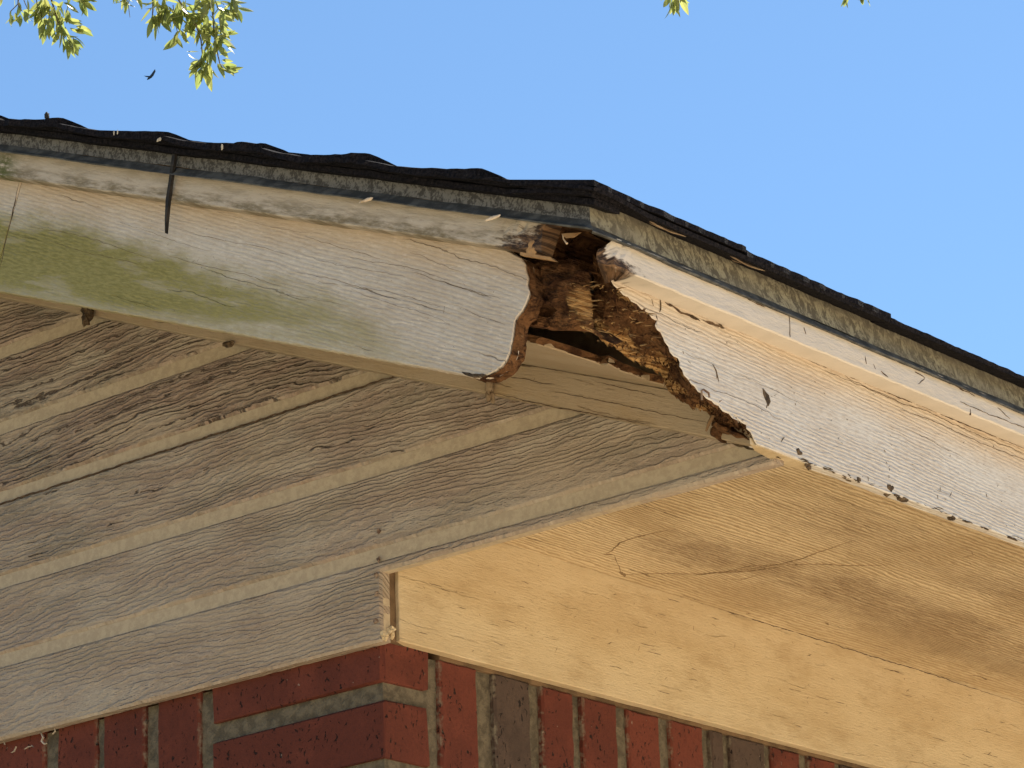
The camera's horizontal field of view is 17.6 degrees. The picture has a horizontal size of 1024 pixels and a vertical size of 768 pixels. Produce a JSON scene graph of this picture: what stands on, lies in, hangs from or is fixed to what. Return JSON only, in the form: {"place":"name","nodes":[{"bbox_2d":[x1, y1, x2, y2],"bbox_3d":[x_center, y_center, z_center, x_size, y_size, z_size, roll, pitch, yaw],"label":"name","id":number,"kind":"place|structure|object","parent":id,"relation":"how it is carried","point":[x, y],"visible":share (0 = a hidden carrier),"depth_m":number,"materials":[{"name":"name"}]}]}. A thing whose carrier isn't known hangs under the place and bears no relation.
{"place":"outdoors","nodes":[
{"label":"outdoors","id":0,"kind":"place"},
{"bbox_2d":[145,70,155,79],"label":"bird","id":1,"kind":"object","parent":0,"point":[151,75],"visible":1,"depth_m":69.27},
{"bbox_2d":[0,115,1023,767],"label":"brick house","id":2,"kind":"structure","parent":0,"point":[332,507],"depth_m":3.37,"materials":[{"name":"brown wood"}]},
{"bbox_2d":[3,728,55,752],"bbox_3d":[-0.526,0.390,3.608,0.083,0.016,0.002,-17,-25,37],"label":"cobweb","id":3,"kind":"object","parent":2,"relation":"attached to","point":[32,745],"visible":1,"depth_m":3.60},
{"bbox_2d":[80,307,93,326],"bbox_3d":[-0.470,-0.076,3.662,0.018,0.029,0.013,-17,-25,37],"label":"insect nest","id":4,"kind":"object","parent":2,"relation":"attached to","point":[87,316],"visible":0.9,"depth_m":3.66,"materials":[{"name":"brown soil"}]},
{"bbox_2d":[222,340,233,347],"bbox_3d":[-0.301,-0.042,3.505,0.017,0.008,0.007,-17,-25,37],"label":"insect nest","id":5,"kind":"object","parent":2,"relation":"attached to","point":[227,344],"visible":1,"depth_m":3.50,"materials":[{"name":"brown soil"}]},
{"bbox_2d":[485,382,494,403],"bbox_3d":[-0.022,0.006,3.240,0.010,0.026,0.013,-17,-25,37],"label":"insect nest","id":6,"kind":"object","parent":2,"relation":"attached to","point":[489,393],"visible":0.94,"depth_m":3.24,"materials":[{"name":"brown fabric"}]},
{"bbox_2d":[796,448,801,454],"bbox_3d":[0.259,0.063,3.030,0.008,0.013,0.019,-17,-25,37],"label":"dirt clump","id":7,"kind":"object","parent":2,"relation":"on","point":[799,452],"visible":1,"depth_m":3.03,"materials":[{"name":"brown soil"}]},
{"bbox_2d":[804,463,810,469],"bbox_3d":[0.272,0.075,3.042,0.006,0.008,0.011,-17,-25,37],"label":"dirt clump","id":8,"kind":"object","parent":2,"relation":"on","point":[807,466],"visible":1,"depth_m":3.04,"materials":[{"name":"brown soil"}]},
{"bbox_2d":[883,484,893,496],"bbox_3d":[0.356,0.101,3.138,0.009,0.012,0.017,-17,-25,37],"label":"dirt clump","id":9,"kind":"object","parent":2,"relation":"on","point":[890,487],"visible":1,"depth_m":3.14,"materials":[{"name":"brown soil"}]},
{"bbox_2d":[897,496,908,501],"bbox_3d":[0.371,0.108,3.154,0.007,0.009,0.022,-17,-25,37],"label":"dirt clump","id":10,"kind":"object","parent":2,"relation":"on","point":[903,499],"visible":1,"depth_m":3.15,"materials":[{"name":"brown soil"}]},
{"bbox_2d":[947,516,955,520],"bbox_3d":[0.427,0.129,3.216,0.006,0.008,0.012,-17,-25,37],"label":"dirt clump","id":11,"kind":"object","parent":2,"relation":"on","point":[952,518],"visible":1,"depth_m":3.21,"materials":[{"name":"brown soil"}]},
{"bbox_2d":[0,0,1023,375],"label":"sky","id":12,"kind":"structure","parent":0,"point":[872,154],"materials":[{"name":"blue"}]},
{"label":"ground","id":13,"kind":"structure","parent":0,"visible":0},
{"bbox_2d":[0,0,869,91],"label":"tree","id":14,"kind":"object","parent":13,"relation":"on","point":[164,17],"visible":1,"depth_m":12.35,"materials":[{"name":"green plant"}]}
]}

